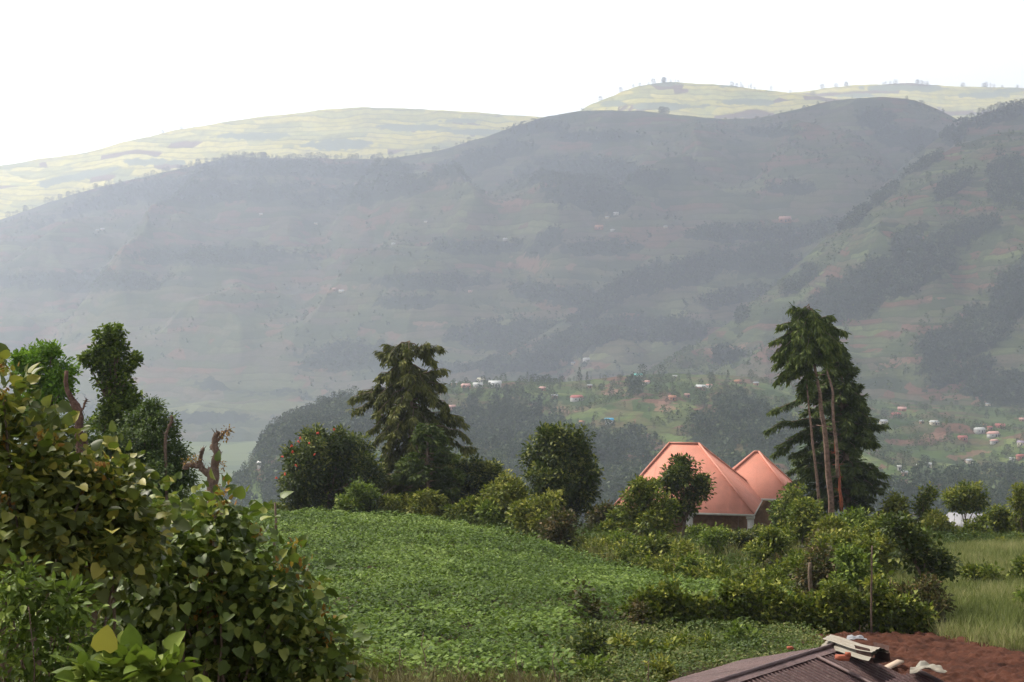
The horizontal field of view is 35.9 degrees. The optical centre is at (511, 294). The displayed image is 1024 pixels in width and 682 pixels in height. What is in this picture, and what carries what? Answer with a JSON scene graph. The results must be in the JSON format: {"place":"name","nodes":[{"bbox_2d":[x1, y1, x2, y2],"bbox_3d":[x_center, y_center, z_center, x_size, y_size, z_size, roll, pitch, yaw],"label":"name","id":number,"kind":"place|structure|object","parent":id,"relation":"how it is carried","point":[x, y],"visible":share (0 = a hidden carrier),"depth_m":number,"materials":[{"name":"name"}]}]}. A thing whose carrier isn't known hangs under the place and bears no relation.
{"place":"outdoors","nodes":[
{"label":"outdoors","id":0,"kind":"place"},
{"bbox_2d":[88,370,316,442],"bbox_3d":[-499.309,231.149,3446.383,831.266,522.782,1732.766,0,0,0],"label":"spur","id":1,"kind":"structure","parent":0,"point":[202,403],"depth_m":2889.88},
{"bbox_2d":[0,107,541,219],"bbox_3d":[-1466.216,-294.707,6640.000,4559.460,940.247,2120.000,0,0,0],"label":"hill","id":2,"kind":"structure","parent":0,"point":[365,132],"depth_m":6379.77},
{"bbox_2d":[0,97,960,432],"bbox_3d":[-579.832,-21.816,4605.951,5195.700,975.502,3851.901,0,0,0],"label":"mountain","id":3,"kind":"structure","parent":0,"point":[224,337],"depth_m":3530.43,"materials":[{"name":"plant"}]},
{"bbox_2d":[5,104,936,418],"bbox_3d":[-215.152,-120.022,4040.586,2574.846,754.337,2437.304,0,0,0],"label":"mountain forest","id":4,"kind":"object","parent":3,"relation":"on","point":[597,176],"visible":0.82,"depth_m":3835.23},
{"bbox_2d":[0,101,951,412],"bbox_3d":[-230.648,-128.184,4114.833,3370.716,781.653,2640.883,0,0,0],"label":"mountain bushes","id":5,"kind":"object","parent":3,"relation":"on","point":[466,219],"visible":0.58,"depth_m":3530.07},
{"bbox_2d":[0,0,1023,164],"label":"sky","id":6,"kind":"structure","parent":0,"point":[76,76],"materials":[{"name":"white"}]},
{"bbox_2d":[2,434,1023,681],"bbox_3d":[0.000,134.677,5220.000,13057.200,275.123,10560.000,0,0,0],"label":"ground","id":7,"kind":"structure","parent":0,"point":[234,456],"depth_m":71.37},
{"bbox_2d":[5,338,83,415],"bbox_3d":[-14.275,5.636,48.079,2.434,8.633,1.682,0,0,0],"label":"leafy tree","id":8,"kind":"object","parent":7,"relation":"on","point":[51,379],"visible":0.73,"depth_m":47.80,"materials":[{"name":"green plant"}]},
{"bbox_2d":[7,406,105,460],"bbox_3d":[-12.913,6.232,43.645,3.338,6.588,2.310,0,0,0],"label":"feathery tree","id":9,"kind":"object","parent":7,"relation":"on","point":[71,436],"visible":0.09,"depth_m":43.93,"materials":[{"name":"green plant"}]},
{"bbox_2d":[0,547,123,681],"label":"bush","id":10,"kind":"object","parent":7,"relation":"on","point":[68,618],"visible":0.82,"depth_m":7.34,"materials":[{"name":"green plant"}]},
{"bbox_2d":[63,371,89,566],"bbox_3d":[-11.571,5.627,41.959,0.753,7.178,0.407,0,0,0],"label":"dead tree","id":11,"kind":"object","parent":7,"relation":"on","point":[75,404],"visible":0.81,"depth_m":41.92,"materials":[{"name":"wood"}]},
{"bbox_2d":[0,343,201,681],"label":"bush","id":12,"kind":"object","parent":7,"relation":"on","point":[66,510],"visible":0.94,"depth_m":9.00,"materials":[{"name":"green plant"}]},
{"bbox_2d":[76,321,144,439],"bbox_3d":[-12.682,5.468,49.928,2.339,9.206,1.670,0,0,0],"label":"vine covered tree","id":13,"kind":"object","parent":7,"relation":"on","point":[119,393],"visible":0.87,"depth_m":49.85,"materials":[{"name":"green plant"}]},
{"bbox_2d":[0,471,257,680],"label":"bush","id":14,"kind":"object","parent":7,"relation":"on","point":[178,475],"visible":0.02,"depth_m":11.27,"materials":[{"name":"green plant"}]},
{"bbox_2d":[49,623,210,681],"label":"bush","id":15,"kind":"object","parent":7,"relation":"on","point":[129,659],"visible":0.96,"depth_m":6.36,"materials":[{"name":"green plant"}]},
{"bbox_2d":[90,393,203,501],"bbox_3d":[-10.673,6.239,46.183,3.454,6.715,3.135,0,0,29],"label":"feathery tree","id":16,"kind":"object","parent":7,"relation":"on","point":[149,437],"visible":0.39,"depth_m":45.74,"materials":[{"name":"green plant"}]},
{"bbox_2d":[162,415,174,499],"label":"bare branch","id":17,"kind":"object","parent":7,"relation":"on","point":[165,440],"visible":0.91,"depth_m":45.02,"materials":[{"name":"grey plant"}]},
{"bbox_2d":[24,450,383,681],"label":"bush","id":18,"kind":"object","parent":7,"relation":"on","point":[228,613],"visible":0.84,"depth_m":10.34,"materials":[{"name":"green plant"}]},
{"bbox_2d":[181,424,234,514],"bbox_3d":[-6.352,5.504,32.998,1.146,5.577,0.469,0,0,0],"label":"pollarded tree","id":19,"kind":"object","parent":7,"relation":"on","point":[199,463],"visible":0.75,"depth_m":32.94,"materials":[{"name":"reddish-brown bark"},{"name":"orange-brown leaf"}]},
{"bbox_2d":[273,422,390,511],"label":"flowering tree","id":20,"kind":"object","parent":7,"relation":"on","point":[314,479],"visible":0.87,"depth_m":88.39,"materials":[{"name":"green plant"}]},
{"bbox_2d":[330,476,381,513],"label":"shrub","id":21,"kind":"object","parent":7,"relation":"on","point":[360,495],"visible":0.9,"depth_m":85.62,"materials":[{"name":"green plant"}]},
{"bbox_2d":[90,625,678,681],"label":"bush","id":22,"kind":"object","parent":7,"relation":"on","point":[105,638],"visible":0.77,"depth_m":34.51,"materials":[{"name":"green plant"}]},
{"bbox_2d":[378,492,414,521],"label":"shrub","id":23,"kind":"object","parent":7,"relation":"on","point":[389,502],"visible":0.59,"depth_m":86.30,"materials":[{"name":"green plant"}]},
{"bbox_2d":[346,340,479,506],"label":"cypress","id":24,"kind":"object","parent":7,"relation":"on","point":[408,381],"visible":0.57,"depth_m":94.37,"materials":[{"name":"green plant"}]},
{"bbox_2d":[404,487,449,520],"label":"shrub","id":25,"kind":"object","parent":7,"relation":"on","point":[429,501],"visible":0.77,"depth_m":86.27,"materials":[{"name":"green plant"}]},
{"bbox_2d":[390,422,467,512],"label":"cypress","id":26,"kind":"object","parent":7,"relation":"on","point":[416,470],"visible":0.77,"depth_m":89.60,"materials":[{"name":"green plant"}]},
{"bbox_2d":[289,626,604,681],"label":"dry weeds","id":27,"kind":"object","parent":7,"relation":"on","point":[373,673],"visible":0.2,"depth_m":30.83,"materials":[{"name":"plant"}]},
{"bbox_2d":[443,453,474,503],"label":"shrub","id":28,"kind":"object","parent":7,"relation":"on","point":[463,464],"visible":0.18,"depth_m":95.34,"materials":[{"name":"green plant"}]},
{"bbox_2d":[438,495,483,525],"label":"shrub","id":29,"kind":"object","parent":7,"relation":"on","point":[468,503],"visible":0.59,"depth_m":85.44,"materials":[{"name":"green plant"}]},
{"bbox_2d":[459,453,510,497],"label":"shrub","id":30,"kind":"object","parent":7,"relation":"on","point":[484,473],"visible":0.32,"depth_m":94.36,"materials":[{"name":"green plant"}]},
{"bbox_2d":[474,498,510,529],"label":"shrub","id":31,"kind":"object","parent":7,"relation":"on","point":[489,512],"visible":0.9,"depth_m":83.67,"materials":[{"name":"green plant"}]},
{"bbox_2d":[478,469,534,534],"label":"shrub","id":32,"kind":"object","parent":7,"relation":"on","point":[506,492],"visible":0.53,"depth_m":84.25,"materials":[{"name":"green plant"}]},
{"bbox_2d":[224,506,794,681],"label":"bean crop","id":33,"kind":"object","parent":7,"relation":"on","point":[492,565],"visible":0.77,"depth_m":51.33,"materials":[{"name":"green plant"}]},
{"bbox_2d":[504,487,564,543],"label":"shrub","id":34,"kind":"object","parent":7,"relation":"on","point":[529,515],"visible":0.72,"depth_m":78.41,"materials":[{"name":"green plant"}]},
{"bbox_2d":[514,420,605,523],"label":"round tree","id":35,"kind":"object","parent":7,"relation":"on","point":[562,458],"visible":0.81,"depth_m":87.94,"materials":[{"name":"green plant"}]},
{"bbox_2d":[535,505,584,548],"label":"shrub","id":36,"kind":"object","parent":7,"relation":"on","point":[556,528],"visible":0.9,"depth_m":75.50,"materials":[{"name":"green plant"}]},
{"bbox_2d":[564,577,608,628],"bbox_3d":[2.159,8.937,45.376,1.136,1.573,1.234,0,0,-26],"label":"bush","id":37,"kind":"object","parent":7,"relation":"on","point":[590,610],"visible":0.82,"depth_m":45.29,"materials":[{"name":"green plant"}]},
{"bbox_2d":[562,616,616,671],"bbox_3d":[1.757,8.067,36.016,1.281,1.491,1.342,0,0,0],"label":"bush","id":38,"kind":"object","parent":7,"relation":"on","point":[589,641],"visible":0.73,"depth_m":35.93,"materials":[{"name":"green plant"}]},
{"bbox_2d":[567,647,616,681],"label":"bush","id":39,"kind":"object","parent":7,"relation":"on","point":[597,661],"visible":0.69,"depth_m":33.45,"materials":[{"name":"green plant"}]},
{"bbox_2d":[565,532,628,562],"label":"hedge","id":40,"kind":"object","parent":7,"relation":"on","point":[603,540],"visible":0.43,"depth_m":73.22,"materials":[{"name":"green plant"}]},
{"bbox_2d":[582,499,619,528],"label":"shrub","id":41,"kind":"object","parent":7,"relation":"on","point":[597,514],"visible":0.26,"depth_m":95.50,"materials":[{"name":"green plant"}]},
{"bbox_2d":[591,516,621,536],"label":"shrub","id":42,"kind":"object","parent":7,"relation":"on","point":[608,524],"visible":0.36,"depth_m":83.90,"materials":[{"name":"green plant"}]},
{"bbox_2d":[605,627,637,660],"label":"bush","id":43,"kind":"object","parent":7,"relation":"on","point":[622,639],"visible":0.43,"depth_m":38.35,"materials":[{"name":"green plant"}]},
{"bbox_2d":[604,528,640,546],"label":"shrub","id":44,"kind":"object","parent":7,"relation":"on","point":[618,536],"visible":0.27,"depth_m":75.82,"materials":[{"name":"green plant"}]},
{"bbox_2d":[245,505,1023,619],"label":"undergrowth","id":45,"kind":"object","parent":7,"relation":"on","point":[732,560],"visible":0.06,"depth_m":82.80,"materials":[{"name":"green plant"}]},
{"bbox_2d":[618,597,655,634],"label":"bush","id":46,"kind":"object","parent":7,"relation":"on","point":[636,615],"visible":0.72,"depth_m":44.85,"materials":[{"name":"green plant"}]},
{"bbox_2d":[611,474,681,538],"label":"roadside tree","id":47,"kind":"object","parent":7,"relation":"on","point":[649,509],"visible":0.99,"depth_m":83.69,"materials":[{"name":"green plant"}]},
{"bbox_2d":[644,539,664,559],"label":"shrub","id":48,"kind":"object","parent":7,"relation":"on","point":[652,547],"visible":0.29,"depth_m":70.13,"materials":[{"name":"green plant"}]},
{"bbox_2d":[633,529,678,560],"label":"shrub","id":49,"kind":"object","parent":7,"relation":"on","point":[644,540],"visible":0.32,"depth_m":70.71,"materials":[{"name":"green plant"}]},
{"bbox_2d":[632,631,686,660],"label":"bush","id":50,"kind":"object","parent":7,"relation":"on","point":[656,643],"visible":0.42,"depth_m":39.32,"materials":[{"name":"green plant"}]},
{"bbox_2d":[665,541,705,560],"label":"shrub","id":51,"kind":"object","parent":7,"relation":"on","point":[683,550],"visible":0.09,"depth_m":66.11,"materials":[{"name":"green plant"}]},
{"bbox_2d":[542,615,829,681],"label":"weeds","id":52,"kind":"object","parent":7,"relation":"on","point":[624,669],"visible":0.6,"depth_m":40.11,"materials":[{"name":"green plant"}]},
{"bbox_2d":[657,452,716,536],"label":"roadside tree","id":53,"kind":"object","parent":7,"relation":"on","point":[684,481],"visible":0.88,"depth_m":89.49,"materials":[{"name":"green plant"}]},
{"bbox_2d":[672,549,708,577],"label":"shrub","id":54,"kind":"object","parent":7,"relation":"on","point":[684,563],"visible":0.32,"depth_m":63.22,"materials":[{"name":"green plant"}]},
{"bbox_2d":[681,522,709,538],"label":"shrub","id":55,"kind":"object","parent":7,"relation":"on","point":[695,530],"visible":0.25,"depth_m":92.02,"materials":[{"name":"green plant"}]},
{"bbox_2d":[671,626,721,660],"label":"bush","id":56,"kind":"object","parent":7,"relation":"on","point":[700,638],"visible":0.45,"depth_m":40.47,"materials":[{"name":"green plant"}]},
{"bbox_2d":[614,442,798,533],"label":"orange roofed house","id":57,"kind":"structure","parent":7,"relation":"on","point":[750,485],"depth_m":111.90,"materials":[{"name":"paint"}]},
{"bbox_2d":[613,536,802,599],"bbox_3d":[7.663,10.849,61.702,1.940,3.212,15.856,0,0,-20],"label":"hedge","id":58,"kind":"object","parent":7,"relation":"on","point":[632,553],"visible":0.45,"depth_m":62.15,"materials":[{"name":"green plant"}]},
{"bbox_2d":[696,527,728,556],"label":"shrub","id":59,"kind":"object","parent":7,"relation":"on","point":[711,538],"visible":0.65,"depth_m":76.76,"materials":[{"name":"green plant"}]},
{"bbox_2d":[720,527,754,551],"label":"shrub","id":60,"kind":"object","parent":7,"relation":"on","point":[738,535],"visible":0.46,"depth_m":79.82,"materials":[{"name":"green plant"}]},
{"bbox_2d":[720,619,767,650],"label":"bush","id":61,"kind":"object","parent":7,"relation":"on","point":[736,630],"visible":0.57,"depth_m":42.18,"materials":[{"name":"green plant"}]},
{"bbox_2d":[583,520,945,624],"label":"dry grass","id":62,"kind":"structure","parent":7,"relation":"on","point":[606,548],"depth_m":73.27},
{"bbox_2d":[744,523,796,568],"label":"shrub","id":63,"kind":"object","parent":7,"relation":"on","point":[764,546],"visible":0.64,"depth_m":67.83,"materials":[{"name":"green plant"}]},
{"bbox_2d":[766,494,783,528],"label":"shrub","id":64,"kind":"object","parent":7,"relation":"on","point":[774,519],"visible":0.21,"depth_m":94.67,"materials":[{"name":"green plant"}]},
{"bbox_2d":[613,572,939,633],"bbox_3d":[7.833,9.344,46.499,9.916,2.527,1.816,0,0,-10],"label":"hedge","id":65,"kind":"object","parent":7,"relation":"on","point":[836,609],"visible":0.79,"depth_m":46.43,"materials":[{"name":"green plant"}]},
{"bbox_2d":[668,642,902,681],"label":"iron roofed building","id":66,"kind":"structure","parent":7,"relation":"on","point":[820,664],"depth_m":30.02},
{"bbox_2d":[822,634,889,663],"bbox_3d":[6.674,6.860,30.711,0.500,0.369,1.879,0,0,-19],"label":"sheet bundle","id":67,"kind":"object","parent":66,"relation":"on","point":[866,653],"visible":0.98,"depth_m":30.29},
{"bbox_2d":[885,670,944,681],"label":"lean to","id":68,"kind":"object","parent":66,"relation":"attached to","point":[921,676],"visible":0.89,"depth_m":28.94,"materials":[{"name":"red metal"}]},
{"bbox_2d":[910,661,946,673],"bbox_3d":[7.587,6.873,29.000,0.688,0.190,0.500,0,0,0],"label":"crumpled sheet","id":69,"kind":"object","parent":68,"relation":"on","point":[920,665],"visible":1,"depth_m":28.90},
{"bbox_2d":[771,481,807,529],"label":"shrub","id":70,"kind":"object","parent":7,"relation":"on","point":[790,493],"visible":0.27,"depth_m":91.85,"materials":[{"name":"green plant"}]},
{"bbox_2d":[770,549,815,581],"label":"shrub","id":71,"kind":"object","parent":7,"relation":"on","point":[791,562],"visible":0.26,"depth_m":57.90,"materials":[{"name":"green plant"}]},
{"bbox_2d":[781,495,834,548],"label":"shrub","id":72,"kind":"object","parent":7,"relation":"on","point":[803,512],"visible":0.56,"depth_m":84.35,"materials":[{"name":"green plant"}]},
{"bbox_2d":[768,301,851,514],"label":"eucalyptus tree","id":73,"kind":"object","parent":7,"relation":"on","point":[809,339],"visible":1,"depth_m":97.48,"materials":[{"name":"plant"}]},
{"bbox_2d":[789,539,841,594],"bbox_3d":[10.507,9.669,53.943,1.980,2.498,2.240,0,0,0],"label":"shrub","id":74,"kind":"object","parent":7,"relation":"on","point":[821,567],"visible":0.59,"depth_m":53.84,"materials":[{"name":"green plant"}]},
{"bbox_2d":[801,511,847,548],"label":"shrub","id":75,"kind":"object","parent":7,"relation":"on","point":[827,521],"visible":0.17,"depth_m":77.50,"materials":[{"name":"green plant"}]},
{"bbox_2d":[762,342,891,519],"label":"cypress","id":76,"kind":"object","parent":7,"relation":"on","point":[857,426],"visible":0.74,"depth_m":100.76,"materials":[{"name":"green plant"}]},
{"bbox_2d":[807,531,847,558],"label":"shrub","id":77,"kind":"object","parent":7,"relation":"on","point":[831,540],"visible":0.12,"depth_m":62.28,"materials":[{"name":"green plant"}]},
{"bbox_2d":[815,524,866,549],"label":"shrub","id":78,"kind":"object","parent":7,"relation":"on","point":[848,536],"visible":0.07,"depth_m":65.70,"materials":[{"name":"green plant"}]},
{"bbox_2d":[829,504,871,539],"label":"shrub","id":79,"kind":"object","parent":7,"relation":"on","point":[853,517],"visible":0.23,"depth_m":80.03,"materials":[{"name":"green plant"}]},
{"bbox_2d":[818,540,885,595],"bbox_3d":[11.185,9.410,52.077,2.137,2.613,2.252,0,0,0],"label":"shrub","id":80,"kind":"object","parent":7,"relation":"on","point":[853,565],"visible":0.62,"depth_m":51.68,"materials":[{"name":"green plant"}]},
{"bbox_2d":[841,531,887,571],"bbox_3d":[13.427,10.332,60.056,1.866,2.696,1.937,0,0,0],"label":"shrub","id":81,"kind":"object","parent":7,"relation":"on","point":[866,544],"visible":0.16,"depth_m":59.81,"materials":[{"name":"green plant"}]},
{"bbox_2d":[870,546,872,631],"bbox_3d":[10.516,8.748,46.190,0.082,2.768,0.082,0,0,17],"label":"pole","id":82,"kind":"object","parent":7,"relation":"on","point":[871,628],"visible":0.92,"depth_m":46.16,"materials":[{"name":"grey wood"}]},
{"bbox_2d":[856,510,902,571],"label":"shrub","id":83,"kind":"object","parent":7,"relation":"on","point":[867,530],"visible":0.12,"depth_m":67.80,"materials":[{"name":"green plant"}]},
{"bbox_2d":[866,527,897,576],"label":"shrub","id":84,"kind":"object","parent":7,"relation":"on","point":[883,557],"visible":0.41,"depth_m":64.65,"materials":[{"name":"green plant"}]},
{"bbox_2d":[873,488,916,525],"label":"shrub","id":85,"kind":"object","parent":7,"relation":"on","point":[895,504],"visible":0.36,"depth_m":97.73,"materials":[{"name":"green plant"}]},
{"bbox_2d":[874,510,963,582],"bbox_3d":[13.139,8.837,51.117,2.734,3.791,1.815,0,0,0],"label":"tree","id":86,"kind":"object","parent":7,"relation":"on","point":[915,549],"visible":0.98,"depth_m":50.89,"materials":[{"name":"green plant"}]},
{"bbox_2d":[886,571,956,625],"bbox_3d":[12.555,9.525,48.469,2.262,1.960,1.681,0,0,0],"label":"shrub","id":87,"kind":"object","parent":7,"relation":"on","point":[924,586],"visible":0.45,"depth_m":48.38,"materials":[{"name":"green plant"}]},
{"bbox_2d":[909,480,940,521],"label":"shrub","id":88,"kind":"object","parent":7,"relation":"on","point":[923,503],"visible":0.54,"depth_m":97.78,"materials":[{"name":"green plant"}]},
{"bbox_2d":[918,506,960,537],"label":"shrub","id":89,"kind":"object","parent":7,"relation":"on","point":[934,517],"visible":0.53,"depth_m":95.39,"materials":[{"name":"green plant"}]},
{"bbox_2d":[887,536,1023,650],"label":"tall grass","id":90,"kind":"structure","parent":7,"relation":"on","point":[991,613],"depth_m":53.85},
{"bbox_2d":[936,479,991,521],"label":"tree","id":91,"kind":"object","parent":7,"relation":"on","point":[967,499],"visible":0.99,"depth_m":107.58,"materials":[{"name":"green plant"}]},
{"bbox_2d":[943,512,987,527],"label":"shed","id":92,"kind":"structure","parent":7,"relation":"on","point":[958,519],"depth_m":117.63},
{"bbox_2d":[959,513,992,534],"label":"shrub","id":93,"kind":"object","parent":7,"relation":"on","point":[979,524],"visible":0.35,"depth_m":103.69,"materials":[{"name":"green plant"}]},
{"bbox_2d":[957,558,1009,582],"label":"shrub","id":94,"kind":"object","parent":7,"relation":"on","point":[979,571],"visible":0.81,"depth_m":61.77,"materials":[{"name":"green plant"}]},
{"bbox_2d":[983,502,1018,535],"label":"shrub","id":95,"kind":"object","parent":7,"relation":"on","point":[998,520],"visible":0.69,"depth_m":99.82,"materials":[{"name":"green plant"}]},
{"bbox_2d":[1005,481,1023,533],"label":"shrub","id":96,"kind":"object","parent":7,"relation":"on","point":[1017,503],"visible":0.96,"depth_m":97.87,"materials":[{"name":"green plant"}]},
{"bbox_2d":[1006,554,1023,579],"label":"shrub","id":97,"kind":"object","parent":7,"relation":"on","point":[1018,563],"visible":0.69,"depth_m":63.72,"materials":[{"name":"green plant"}]},
{"bbox_2d":[235,373,1023,526],"bbox_3d":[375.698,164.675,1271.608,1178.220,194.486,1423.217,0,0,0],"label":"village hill","id":98,"kind":"structure","parent":0,"point":[630,411],"depth_m":1186.75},
{"bbox_2d":[218,372,1023,520],"bbox_3d":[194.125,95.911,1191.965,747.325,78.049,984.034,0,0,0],"label":"forest","id":99,"kind":"object","parent":98,"relation":"on","point":[609,448],"visible":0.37,"depth_m":949.76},
{"bbox_2d":[226,371,1023,526],"bbox_3d":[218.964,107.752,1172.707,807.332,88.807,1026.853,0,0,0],"label":"bushes","id":100,"kind":"object","parent":98,"relation":"on","point":[253,464],"visible":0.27,"depth_m":1168.24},
{"bbox_2d":[436,218,836,384],"bbox_3d":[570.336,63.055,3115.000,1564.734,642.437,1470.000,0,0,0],"label":"spur","id":101,"kind":"structure","parent":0,"point":[665,301],"depth_m":2927.05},
{"bbox_2d":[442,217,836,381],"bbox_3d":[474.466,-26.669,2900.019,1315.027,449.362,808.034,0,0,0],"label":"spur bushes","id":102,"kind":"object","parent":101,"relation":"on","point":[532,343],"visible":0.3,"depth_m":2786.12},
{"bbox_2d":[461,215,844,372],"bbox_3d":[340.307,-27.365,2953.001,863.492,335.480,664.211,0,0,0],"label":"spur forest","id":103,"kind":"object","parent":101,"relation":"on","point":[580,336],"visible":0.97,"depth_m":2942.41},
{"bbox_2d":[580,82,842,118],"bbox_3d":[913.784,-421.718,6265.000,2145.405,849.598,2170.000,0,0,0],"label":"hazy hill","id":104,"kind":"structure","parent":0,"point":[707,100],"depth_m":6212.52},
{"bbox_2d":[654,130,1023,405],"bbox_3d":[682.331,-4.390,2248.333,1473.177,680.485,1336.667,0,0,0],"label":"hillside","id":105,"kind":"structure","parent":0,"point":[868,340],"depth_m":2005.88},
{"bbox_2d":[645,129,1023,404],"bbox_3d":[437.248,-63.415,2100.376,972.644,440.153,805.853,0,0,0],"label":"hillside bushes","id":106,"kind":"object","parent":105,"relation":"on","point":[680,352],"visible":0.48,"depth_m":2070.73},
{"bbox_2d":[711,144,1023,401],"bbox_3d":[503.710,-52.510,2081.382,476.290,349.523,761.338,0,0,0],"label":"hillside forest","id":107,"kind":"object","parent":105,"relation":"on","point":[981,321],"visible":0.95,"depth_m":1994.23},
{"bbox_2d":[791,83,1023,119],"bbox_3d":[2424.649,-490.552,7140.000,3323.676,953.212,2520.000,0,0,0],"label":"distant hill","id":108,"kind":"structure","parent":0,"point":[956,101],"depth_m":7124.58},
{"bbox_2d":[802,631,1023,681],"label":"soil","id":109,"kind":"structure","parent":0,"point":[959,659],"depth_m":41.45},
{"bbox_2d":[884,105,1023,185],"bbox_3d":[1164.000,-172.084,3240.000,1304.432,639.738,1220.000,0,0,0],"label":"back ridge","id":110,"kind":"structure","parent":0,"point":[994,126],"depth_m":3156.87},
{"bbox_2d":[938,99,1023,142],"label":"ridge forest","id":111,"kind":"object","parent":110,"relation":"on","point":[1007,109],"visible":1,"depth_m":3172.62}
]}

